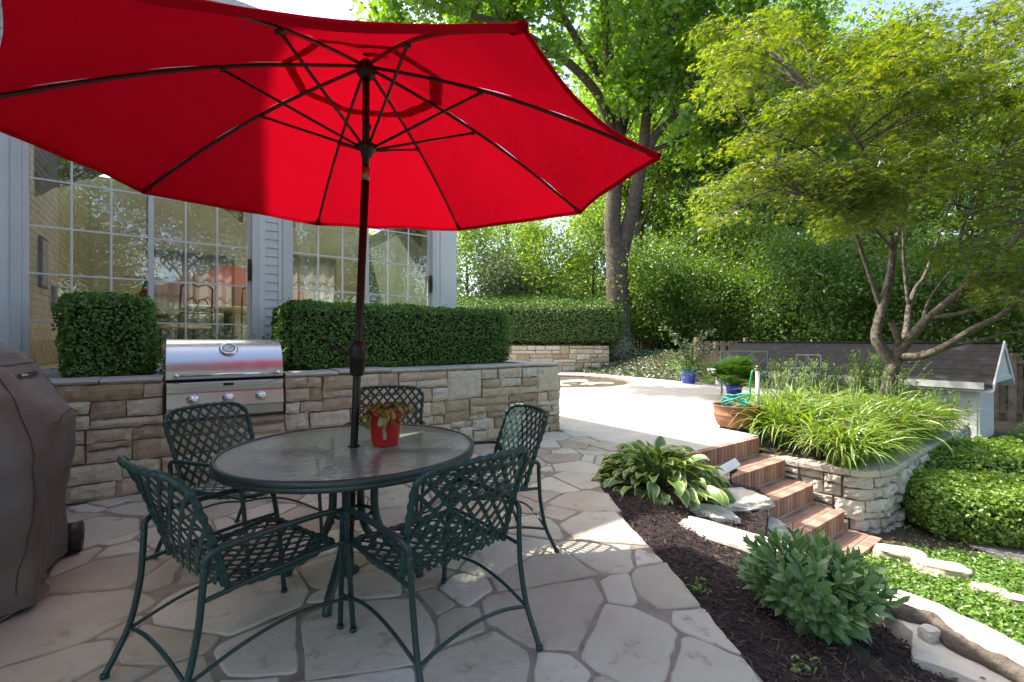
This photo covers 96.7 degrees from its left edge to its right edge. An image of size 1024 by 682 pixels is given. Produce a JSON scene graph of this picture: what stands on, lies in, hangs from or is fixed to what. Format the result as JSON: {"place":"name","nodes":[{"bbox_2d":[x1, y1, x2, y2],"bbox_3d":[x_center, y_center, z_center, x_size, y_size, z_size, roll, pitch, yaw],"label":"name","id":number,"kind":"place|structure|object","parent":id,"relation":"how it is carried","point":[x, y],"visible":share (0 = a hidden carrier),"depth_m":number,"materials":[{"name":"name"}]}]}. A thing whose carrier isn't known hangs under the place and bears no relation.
{"place":"outdoors","nodes":[
{"label":"outdoors","id":0,"kind":"place"},
{"bbox_2d":[155,314,169,350],"bbox_3d":[-5.476,-0.061,6.789,0.600,0.658,0.600,0,0,0],"label":"side table","id":1,"kind":"object","parent":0,"point":[162,316],"visible":0.14,"depth_m":6.79,"materials":[{"name":"green wood"}]},
{"bbox_2d":[122,254,166,296],"bbox_3d":[-5.476,-0.835,6.789,0.520,0.880,0.520,0,0,0],"label":"table lamp","id":2,"kind":"object","parent":1,"relation":"on","point":[136,269],"visible":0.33,"depth_m":6.68,"materials":[{"name":"white fabric"}]},
{"bbox_2d":[0,430,762,681],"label":"flagstone patio","id":3,"kind":"structure","parent":0,"point":[611,597],"depth_m":2.12,"materials":[{"name":"grey stone"}]},
{"bbox_2d":[0,342,84,616],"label":"covered grill","id":4,"kind":"object","parent":3,"relation":"on","point":[39,535],"visible":1,"depth_m":2.11,"materials":[{"name":"fabric"}]},
{"bbox_2d":[99,455,356,681],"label":"patio chair","id":5,"kind":"object","parent":3,"relation":"on","point":[207,565],"visible":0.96,"depth_m":1.69,"materials":[{"name":"green metal"}]},
{"bbox_2d":[153,401,322,575],"bbox_3d":[-1.642,0.822,2.773,0.732,0.851,0.615,0,0,18],"label":"patio chair","id":6,"kind":"object","parent":3,"relation":"on","point":[243,496],"visible":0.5,"depth_m":2.74,"materials":[{"name":"green metal"}]},
{"bbox_2d":[0,0,661,575],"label":"patio umbrella","id":7,"kind":"object","parent":3,"relation":"on","point":[368,126],"visible":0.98,"depth_m":2.20,"materials":[{"name":"red fabric"}]},
{"bbox_2d":[209,424,473,616],"bbox_3d":[-0.842,0.901,2.420,1.280,0.698,1.279,0,0,0],"label":"patio table","id":8,"kind":"object","parent":3,"relation":"on","point":[325,460],"visible":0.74,"depth_m":2.19,"materials":[{"name":"grey glass"}]},
{"bbox_2d":[357,401,414,447],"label":"potted plant","id":9,"kind":"object","parent":8,"relation":"on","point":[382,423],"visible":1,"depth_m":2.37,"materials":[{"name":"red plant"}]},
{"bbox_2d":[333,385,424,523],"bbox_3d":[-0.990,0.809,3.505,0.633,0.876,0.754,0,0,-7],"label":"patio chair","id":10,"kind":"object","parent":3,"relation":"on","point":[406,387],"visible":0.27,"depth_m":3.80,"materials":[{"name":"green metal"}]},
{"bbox_2d":[337,446,542,681],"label":"patio chair","id":11,"kind":"object","parent":3,"relation":"on","point":[407,555],"visible":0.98,"depth_m":1.74,"materials":[{"name":"green metal"}]},
{"bbox_2d":[418,403,558,578],"bbox_3d":[-0.161,0.830,2.779,0.718,0.835,0.603,0,0,-26],"label":"patio chair","id":12,"kind":"object","parent":3,"relation":"on","point":[531,462],"visible":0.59,"depth_m":2.79,"materials":[{"name":"green metal"}]},
{"bbox_2d":[100,0,1023,332],"label":"sky","id":13,"kind":"structure","parent":0,"point":[335,9],"materials":[{"name":"white"}]},
{"bbox_2d":[558,371,842,451],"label":"concrete terrace","id":14,"kind":"structure","parent":0,"point":[677,413],"depth_m":7.97,"materials":[{"name":"white concrete"}]},
{"bbox_2d":[659,323,718,383],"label":"potted shrub","id":15,"kind":"object","parent":14,"relation":"on","point":[688,375],"visible":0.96,"depth_m":13.41,"materials":[{"name":"green plant"}]},
{"bbox_2d":[694,351,772,396],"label":"potted fern","id":16,"kind":"object","parent":14,"relation":"on","point":[734,372],"visible":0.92,"depth_m":9.82,"materials":[{"name":"green plant"}]},
{"bbox_2d":[712,401,760,428],"bbox_3d":[3.241,1.077,6.583,0.636,0.325,0.636,0,0,0],"label":"flower pot","id":17,"kind":"object","parent":14,"relation":"on","point":[723,418],"visible":0.83,"depth_m":6.36,"materials":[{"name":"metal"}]},
{"bbox_2d":[720,351,771,396],"bbox_3d":[5.249,0.742,10.246,1.015,1.032,0.605,0,0,22],"label":"wire bench","id":18,"kind":"object","parent":14,"relation":"on","point":[767,372],"visible":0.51,"depth_m":10.33,"materials":[{"name":"metal"}]},
{"bbox_2d":[530,334,1023,681],"bbox_3d":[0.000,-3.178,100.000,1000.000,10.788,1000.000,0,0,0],"label":"ground","id":19,"kind":"structure","parent":0,"point":[1002,427],"depth_m":5.19,"materials":[{"name":"brown soil"}]},
{"bbox_2d":[0,0,460,377],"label":"house","id":20,"kind":"structure","parent":19,"relation":"on","point":[99,233],"depth_m":6.38,"materials":[{"name":"plastic"}]},
{"bbox_2d":[38,235,47,288],"bbox_3d":[-5.107,-0.850,4.961,0.032,0.550,0.280,0,0,-36],"label":"picture","id":21,"kind":"object","parent":20,"relation":"attached to","point":[42,259],"visible":1,"depth_m":4.88,"materials":[{"name":"brown paper"}]},
{"bbox_2d":[10,136,258,377],"bbox_3d":[-3.775,-0.850,4.746,1.990,2.420,0.145,0,0,-36],"label":"sliding window","id":22,"kind":"structure","parent":20,"relation":"in","point":[20,177],"depth_m":4.30,"materials":[{"name":"plastic"}]},
{"bbox_2d":[34,146,242,222],"bbox_3d":[-3.919,-1.720,4.923,1.750,0.640,0.079,0,0,-36],"label":"curtain","id":23,"kind":"object","parent":20,"relation":"hanging from","point":[49,165],"visible":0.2,"depth_m":4.47,"materials":[{"name":"beige fabric"}]},
{"bbox_2d":[159,284,213,361],"bbox_3d":[-4.231,-0.240,5.933,0.470,1.010,0.421,0,0,26],"label":"iron chair","id":24,"kind":"object","parent":20,"relation":"on","point":[178,327],"visible":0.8,"depth_m":5.84,"materials":[{"name":"metal"}]},
{"bbox_2d":[154,249,233,343],"bbox_3d":[-5.806,-0.775,8.276,1.300,1.650,0.060,0,0,-36],"label":"sheer curtain","id":25,"kind":"object","parent":20,"relation":"hanging from","point":[201,268],"visible":0.64,"depth_m":8.29,"materials":[{"name":"fabric"}]},
{"bbox_2d":[181,306,246,339],"bbox_3d":[-4.197,-0.107,6.723,1.140,0.745,1.140,0,0,0],"label":"dining table","id":26,"kind":"object","parent":20,"relation":"on","point":[228,311],"visible":0.59,"depth_m":6.67,"materials":[{"name":"metal"}]},
{"bbox_2d":[293,255,335,302],"bbox_3d":[-4.375,-0.850,9.304,1.524,1.800,0.060,0,0,-36],"label":"sheer curtain","id":27,"kind":"object","parent":20,"relation":"hanging from","point":[305,272],"visible":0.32,"depth_m":9.49,"materials":[{"name":"fabric"}]},
{"bbox_2d":[283,219,436,364],"bbox_3d":[-1.939,-0.850,6.065,2.030,2.420,0.145,0,0,-36],"label":"window","id":28,"kind":"structure","parent":20,"relation":"in","point":[431,236],"depth_m":6.06,"materials":[{"name":"plastic"}]},
{"bbox_2d":[49,360,560,504],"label":"planter wall","id":29,"kind":"structure","parent":19,"relation":"on","point":[117,416],"depth_m":4.39,"materials":[{"name":"stone"}]},
{"bbox_2d":[50,287,162,377],"bbox_3d":[-3.722,-0.033,4.235,0.759,0.885,0.865,0,0,-35],"label":"boxwood","id":30,"kind":"object","parent":29,"relation":"on","point":[104,335],"visible":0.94,"depth_m":3.97,"materials":[{"name":"green plant"}]},
{"bbox_2d":[164,340,283,422],"bbox_3d":[-2.660,0.339,4.241,0.912,0.702,0.625,0,0,-36],"label":"built in grill","id":31,"kind":"object","parent":29,"relation":"in","point":[248,374],"visible":0.97,"depth_m":4.08,"materials":[{"name":"silver metal"}]},
{"bbox_2d":[267,295,513,370],"bbox_3d":[-1.399,-0.044,5.914,3.130,0.958,0.887,0,0,-36],"label":"boxwood hedge","id":32,"kind":"object","parent":29,"relation":"on","point":[397,334],"visible":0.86,"depth_m":5.47,"materials":[{"name":"green plant"}]},
{"bbox_2d":[457,224,536,301],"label":"understory tree","id":33,"kind":"object","parent":19,"relation":"on","point":[465,247],"visible":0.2,"depth_m":22.94,"materials":[{"name":"green plant"}]},
{"bbox_2d":[457,240,549,344],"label":"understory tree","id":34,"kind":"object","parent":19,"relation":"on","point":[495,271],"visible":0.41,"depth_m":21.80,"materials":[{"name":"green plant"}]},
{"bbox_2d":[461,220,556,284],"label":"tree","id":35,"kind":"object","parent":19,"relation":"on","point":[506,233],"visible":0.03,"depth_m":42.63,"materials":[{"name":"green plant"}]},
{"bbox_2d":[457,291,627,345],"bbox_3d":[0.191,-1.022,20.100,9.529,2.667,2.884,0,0,0],"label":"yew hedge","id":36,"kind":"object","parent":19,"relation":"on","point":[576,320],"visible":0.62,"depth_m":19.00,"materials":[{"name":"green plant"}]},
{"bbox_2d":[496,216,605,345],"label":"understory tree","id":37,"kind":"object","parent":19,"relation":"on","point":[535,236],"visible":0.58,"depth_m":22.29,"materials":[{"name":"green plant"}]},
{"bbox_2d":[505,346,608,371],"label":"stone wall","id":38,"kind":"structure","parent":19,"relation":"on","point":[572,358],"depth_m":18.69,"materials":[{"name":"stone"}]},
{"bbox_2d":[530,195,640,345],"bbox_3d":[4.207,-3.605,24.879,6.278,9.232,7.553,0,0,30],"label":"understory tree","id":39,"kind":"object","parent":19,"relation":"on","point":[594,226],"visible":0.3,"depth_m":23.37,"materials":[{"name":"green plant"}]},
{"bbox_2d":[343,0,862,355],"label":"maple tree","id":40,"kind":"object","parent":19,"relation":"on","point":[661,58],"visible":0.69,"depth_m":17.87,"materials":[{"name":"green plant"}]},
{"bbox_2d":[602,317,636,358],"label":"trunk ivy","id":41,"kind":"object","parent":40,"relation":"attached to","point":[631,344],"visible":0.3,"depth_m":19.38,"materials":[{"name":"green plant"}]},
{"bbox_2d":[551,1,716,255],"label":"tree","id":42,"kind":"object","parent":19,"relation":"on","point":[647,210],"visible":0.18,"depth_m":30.88,"materials":[{"name":"green plant"}]},
{"bbox_2d":[570,345,727,380],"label":"ivy ground","id":43,"kind":"structure","parent":19,"relation":"on","point":[648,350],"depth_m":17.61,"materials":[{"name":"green plant"}]},
{"bbox_2d":[577,217,721,349],"bbox_3d":[6.308,-2.428,21.559,8.581,6.931,6.396,0,0,-40],"label":"understory tree","id":44,"kind":"object","parent":19,"relation":"on","point":[642,265],"visible":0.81,"depth_m":20.58,"materials":[{"name":"green plant"}]},
{"bbox_2d":[566,76,736,343],"bbox_3d":[12.920,-15.177,41.918,20.557,32.539,21.858,0,0,-37],"label":"tree","id":45,"kind":"object","parent":19,"relation":"on","point":[576,91],"depth_m":39.58,"materials":[{"name":"green plant"}]},
{"bbox_2d":[629,242,699,347],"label":"understory tree","id":46,"kind":"object","parent":19,"relation":"on","point":[634,310],"visible":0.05,"depth_m":24.23,"materials":[{"name":"green plant"}]},
{"bbox_2d":[369,198,1010,343],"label":"woods","id":47,"kind":"object","parent":19,"relation":"on","point":[372,232],"visible":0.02,"depth_m":49.12,"materials":[{"name":"green plant"}]},
{"bbox_2d":[694,337,746,368],"bbox_3d":[7.300,0.570,15.900,2.188,1.380,0.100,0,0,-17],"label":"wooden fence","id":48,"kind":"object","parent":19,"relation":"on","point":[724,344],"visible":0.33,"depth_m":15.78,"materials":[{"name":"brown wood"}]},
{"bbox_2d":[656,240,800,348],"bbox_3d":[9.055,-1.759,20.535,5.252,5.691,7.045,0,0,-19],"label":"understory tree","id":49,"kind":"object","parent":19,"relation":"on","point":[712,321],"visible":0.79,"depth_m":20.22,"materials":[{"name":"green plant"}]},
{"bbox_2d":[717,458,740,487],"bbox_3d":[2.044,1.260,4.336,0.211,0.300,0.144,0,0,0],"label":"solar spotlight","id":50,"kind":"object","parent":19,"relation":"on","point":[732,466],"visible":0.91,"depth_m":4.30,"materials":[{"name":"black plastic"}]},
{"bbox_2d":[674,193,819,342],"bbox_3d":[11.300,-2.817,22.700,5.979,8.792,7.193,0,0,-27],"label":"understory tree","id":51,"kind":"object","parent":19,"relation":"on","point":[744,228],"visible":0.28,"depth_m":21.99,"materials":[{"name":"green plant"}]},
{"bbox_2d":[625,0,897,339],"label":"tree","id":52,"kind":"object","parent":19,"relation":"on","point":[694,239],"visible":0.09,"depth_m":24.51,"materials":[{"name":"green plant"}]},
{"bbox_2d":[601,442,957,681],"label":"mulch bed","id":53,"kind":"object","parent":19,"relation":"on","point":[766,629],"visible":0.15,"depth_m":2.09,"materials":[{"name":"brown wood"}]},
{"bbox_2d":[591,436,735,508],"bbox_3d":[1.327,1.188,4.147,1.266,0.568,1.291,0,0,0],"label":"hosta","id":54,"kind":"object","parent":53,"relation":"on","point":[658,458],"visible":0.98,"depth_m":3.94,"materials":[{"name":"green plant"}]},
{"bbox_2d":[682,502,740,523],"bbox_3d":[1.597,1.453,3.723,0.482,0.204,0.374,0,0,0],"label":"ledge stone","id":55,"kind":"object","parent":53,"relation":"on","point":[718,512],"visible":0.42,"depth_m":3.64,"materials":[{"name":"stone"}]},
{"bbox_2d":[679,516,772,554],"bbox_3d":[1.510,1.440,3.127,0.774,0.265,0.338,0,0,41],"label":"boulder","id":56,"kind":"object","parent":53,"relation":"on","point":[731,538],"visible":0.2,"depth_m":3.12,"materials":[{"name":"stone"}]},
{"bbox_2d":[729,522,909,646],"bbox_3d":[1.426,1.134,2.161,0.692,0.494,0.676,0,0,0],"label":"sedum","id":57,"kind":"object","parent":53,"relation":"on","point":[823,592],"visible":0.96,"depth_m":2.02,"materials":[{"name":"green plant"}]},
{"bbox_2d":[883,590,1023,681],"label":"stone slab","id":58,"kind":"structure","parent":53,"relation":"on","point":[937,658],"depth_m":1.99,"materials":[{"name":"stone"}]},
{"bbox_2d":[917,624,940,643],"bbox_3d":[1.862,1.305,2.030,0.076,0.064,0.068,0,0,0],"label":"pebble","id":59,"kind":"object","parent":58,"relation":"on","point":[929,633],"visible":1,"depth_m":2.01,"materials":[{"name":"stone"}]},
{"bbox_2d":[882,600,1023,681],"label":"driftwood log","id":60,"kind":"object","parent":58,"relation":"on","point":[951,639],"visible":0.77,"depth_m":1.92,"materials":[{"name":"brown wood"}]},
{"bbox_2d":[691,437,881,555],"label":"brick steps","id":61,"kind":"structure","parent":19,"relation":"on","point":[791,500],"depth_m":5.17,"materials":[{"name":"brown brick"}]},
{"bbox_2d":[759,442,824,460],"bbox_3d":[5.592,1.431,7.511,5.480,0.186,1.987,0,0,-36],"label":"daylily bed","id":62,"kind":"object","parent":19,"relation":"on","point":[772,450],"visible":0.01,"depth_m":5.96,"materials":[{"name":"soil"}]},
{"bbox_2d":[724,358,838,407],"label":"daylily","id":63,"kind":"object","parent":62,"relation":"on","point":[788,375],"visible":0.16,"depth_m":7.28,"materials":[{"name":"green plant"}]},
{"bbox_2d":[727,359,872,448],"bbox_3d":[3.764,0.845,6.226,1.872,1.197,1.842,0,0,-27],"label":"daylily","id":64,"kind":"object","parent":62,"relation":"on","point":[776,410],"visible":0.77,"depth_m":6.13,"materials":[{"name":"green plant"}]},
{"bbox_2d":[742,359,876,439],"bbox_3d":[4.111,0.847,6.537,1.841,1.197,1.871,0,0,23],"label":"daylily","id":65,"kind":"object","parent":62,"relation":"on","point":[815,403],"visible":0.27,"depth_m":6.44,"materials":[{"name":"green plant"}]},
{"bbox_2d":[760,382,883,459],"bbox_3d":[3.940,0.981,5.821,1.475,0.966,1.546,0,0,43],"label":"daylily","id":66,"kind":"object","parent":62,"relation":"on","point":[816,449],"visible":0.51,"depth_m":5.64,"materials":[{"name":"green plant"}]},
{"bbox_2d":[762,363,887,422],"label":"daylily","id":67,"kind":"object","parent":62,"relation":"on","point":[807,386],"visible":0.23,"depth_m":6.68,"materials":[{"name":"green plant"}]},
{"bbox_2d":[770,411,924,474],"bbox_3d":[3.930,1.179,5.448,1.455,0.606,1.389,0,0,20],"label":"daylily","id":68,"kind":"object","parent":62,"relation":"on","point":[842,455],"visible":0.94,"depth_m":5.27,"materials":[{"name":"green plant"}]},
{"bbox_2d":[807,367,906,409],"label":"daylily","id":69,"kind":"object","parent":62,"relation":"on","point":[851,384],"visible":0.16,"depth_m":7.27,"materials":[{"name":"green plant"}]},
{"bbox_2d":[787,408,927,467],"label":"daylily","id":70,"kind":"object","parent":62,"relation":"on","point":[880,434],"visible":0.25,"depth_m":5.45,"materials":[{"name":"green plant"}]},
{"bbox_2d":[801,370,917,427],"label":"daylily","id":71,"kind":"object","parent":62,"relation":"on","point":[844,414],"visible":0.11,"depth_m":6.46,"materials":[{"name":"green plant"}]},
{"bbox_2d":[805,376,913,434],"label":"daylily","id":72,"kind":"object","parent":62,"relation":"on","point":[869,415],"visible":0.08,"depth_m":6.22,"materials":[{"name":"green plant"}]},
{"bbox_2d":[821,410,924,464],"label":"daylily","id":73,"kind":"object","parent":62,"relation":"on","point":[862,423],"visible":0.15,"depth_m":5.62,"materials":[{"name":"green plant"}]},
{"bbox_2d":[840,369,944,415],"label":"daylily","id":74,"kind":"object","parent":62,"relation":"on","point":[874,385],"visible":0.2,"depth_m":7.20,"materials":[{"name":"green plant"}]},
{"bbox_2d":[854,409,943,458],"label":"daylily","id":75,"kind":"object","parent":62,"relation":"on","point":[911,431],"visible":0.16,"depth_m":5.89,"materials":[{"name":"green plant"}]},
{"bbox_2d":[845,403,964,458],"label":"daylily","id":76,"kind":"object","parent":62,"relation":"on","point":[896,421],"visible":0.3,"depth_m":6.05,"materials":[{"name":"green plant"}]},
{"bbox_2d":[852,381,970,420],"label":"young shrub","id":77,"kind":"object","parent":62,"relation":"on","point":[954,402],"visible":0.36,"depth_m":8.29,"materials":[{"name":"green plant"}]},
{"bbox_2d":[874,396,976,444],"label":"daylily","id":78,"kind":"object","parent":62,"relation":"on","point":[938,417],"visible":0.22,"depth_m":6.55,"materials":[{"name":"green plant"}]},
{"bbox_2d":[873,393,991,441],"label":"daylily","id":79,"kind":"object","parent":62,"relation":"on","point":[936,409],"visible":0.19,"depth_m":6.75,"materials":[{"name":"green plant"}]},
{"bbox_2d":[672,0,916,341],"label":"tree","id":80,"kind":"object","parent":19,"relation":"on","point":[826,9],"visible":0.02,"depth_m":26.10,"materials":[{"name":"green plant"}]},
{"bbox_2d":[760,356,842,392],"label":"dark shrub","id":81,"kind":"object","parent":19,"relation":"on","point":[834,382],"visible":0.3,"depth_m":11.37,"materials":[{"name":"green plant"}]},
{"bbox_2d":[700,209,925,341],"bbox_3d":[12.183,-2.028,18.279,8.581,6.931,6.396,0,0,25],"label":"understory tree","id":82,"kind":"object","parent":19,"relation":"on","point":[809,266],"visible":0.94,"depth_m":18.05,"materials":[{"name":"green plant"}]},
{"bbox_2d":[675,0,1023,398],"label":"japanese maple","id":83,"kind":"object","parent":19,"relation":"on","point":[916,104],"visible":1,"depth_m":7.12,"materials":[{"name":"green plant"}]},
{"bbox_2d":[707,341,1014,437],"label":"garden shed","id":84,"kind":"structure","parent":19,"relation":"on","point":[976,373],"depth_m":10.36,"materials":[{"name":"white plastic"}]},
{"bbox_2d":[759,421,971,533],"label":"dry stone wall","id":85,"kind":"structure","parent":19,"relation":"on","point":[864,500],"depth_m":5.31,"materials":[{"name":"stone"}]},
{"bbox_2d":[817,348,932,397],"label":"dark shrub","id":86,"kind":"object","parent":19,"relation":"on","point":[864,380],"visible":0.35,"depth_m":10.25,"materials":[{"name":"green plant"}]},
{"bbox_2d":[784,1,982,325],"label":"tree","id":87,"kind":"object","parent":19,"relation":"on","point":[935,214],"visible":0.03,"depth_m":27.27,"materials":[{"name":"green plant"}]},
{"bbox_2d":[794,197,988,341],"bbox_3d":[16.426,-2.893,20.224,6.577,9.672,7.912,0,0,10],"label":"understory tree","id":88,"kind":"object","parent":19,"relation":"on","point":[876,240],"visible":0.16,"depth_m":19.33,"materials":[{"name":"green plant"}]},
{"bbox_2d":[872,543,927,566],"bbox_3d":[3.865,2.171,4.527,0.469,0.217,0.255,0,0,25],"label":"edging stone","id":89,"kind":"object","parent":19,"relation":"on","point":[886,551],"visible":0.45,"depth_m":4.49,"materials":[{"name":"stone"}]},
{"bbox_2d":[822,232,994,341],"bbox_3d":[15.266,-1.093,17.812,5.521,5.982,7.406,0,0,29],"label":"understory tree","id":90,"kind":"object","parent":19,"relation":"on","point":[887,335],"visible":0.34,"depth_m":16.83,"materials":[{"name":"green plant"}]},
{"bbox_2d":[846,17,1023,340],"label":"tree","id":91,"kind":"object","parent":19,"relation":"on","point":[970,195],"visible":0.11,"depth_m":19.74,"materials":[{"name":"green plant"}]},
{"bbox_2d":[853,212,1023,404],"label":"understory tree","id":92,"kind":"object","parent":19,"relation":"on","point":[1013,316],"visible":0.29,"depth_m":15.79,"materials":[{"name":"green plant"}]},
{"bbox_2d":[859,543,1023,644],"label":"ground cover","id":93,"kind":"object","parent":19,"relation":"on","point":[1015,634],"visible":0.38,"depth_m":4.00,"materials":[{"name":"green plant"}]},
{"bbox_2d":[910,556,973,586],"bbox_3d":[3.988,2.170,4.236,0.458,0.220,0.258,0,0,27],"label":"edging stone","id":94,"kind":"object","parent":19,"relation":"on","point":[947,569],"visible":0.56,"depth_m":4.19,"materials":[{"name":"stone"}]},
{"bbox_2d":[865,523,1023,588],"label":"bed litter","id":95,"kind":"object","parent":19,"relation":"on","point":[927,546],"visible":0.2,"depth_m":4.89,"materials":[{"name":"green plant"}]},
{"bbox_2d":[897,464,1023,547],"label":"clipped shrub","id":96,"kind":"object","parent":19,"relation":"on","point":[986,507],"visible":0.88,"depth_m":5.00,"materials":[{"name":"green plant"}]},
{"bbox_2d":[924,432,1023,481],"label":"clipped shrub","id":97,"kind":"object","parent":19,"relation":"on","point":[975,453],"visible":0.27,"depth_m":6.29,"materials":[{"name":"green plant"}]},
{"bbox_2d":[940,126,1023,349],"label":"tree","id":98,"kind":"object","parent":19,"relation":"on","point":[969,204],"visible":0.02,"depth_m":26.85,"materials":[{"name":"green plant"}]},
{"bbox_2d":[969,581,1007,600],"bbox_3d":[4.104,2.169,3.917,0.270,0.129,0.160,0,0,27],"label":"edging stone","id":99,"kind":"object","parent":19,"relation":"on","point":[984,587],"visible":0.46,"depth_m":3.90,"materials":[{"name":"stone"}]},
{"bbox_2d":[994,353,1023,421],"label":"wooden fence","id":100,"kind":"object","parent":19,"relation":"on","point":[1015,412],"visible":0.2,"depth_m":12.44,"materials":[{"name":"brown wood"}]},
{"bbox_2d":[995,591,1023,608],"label":"edging stone","id":101,"kind":"object","parent":19,"relation":"on","point":[1019,598],"visible":0.5,"depth_m":3.75,"materials":[{"name":"stone"}]},
{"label":"ledge stone","id":102,"kind":"object","parent":19,"relation":"on","visible":0},
{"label":"ledge stone","id":103,"kind":"object","parent":102,"relation":"on","visible":0},
{"bbox_2d":[768,517,791,542],"bbox_3d":[2.099,1.660,3.979,0.616,0.186,0.456,0,0,-32],"label":"ledge stone","id":104,"kind":"object","parent":103,"relation":"on","point":[779,525],"visible":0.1,"depth_m":3.92,"materials":[{"name":"stone"}]},
{"bbox_2d":[718,487,774,515],"bbox_3d":[2.003,1.461,4.078,0.608,0.184,0.439,0,0,-20],"label":"ledge stone","id":105,"kind":"object","parent":104,"relation":"on","point":[749,500],"visible":0.45,"depth_m":3.94,"materials":[{"name":"stone"}]},
{"bbox_2d":[957,536,1023,567],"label":"gravel path","id":106,"kind":"structure","parent":0,"point":[989,548],"depth_m":4.74,"materials":[{"name":"grey gravel"}]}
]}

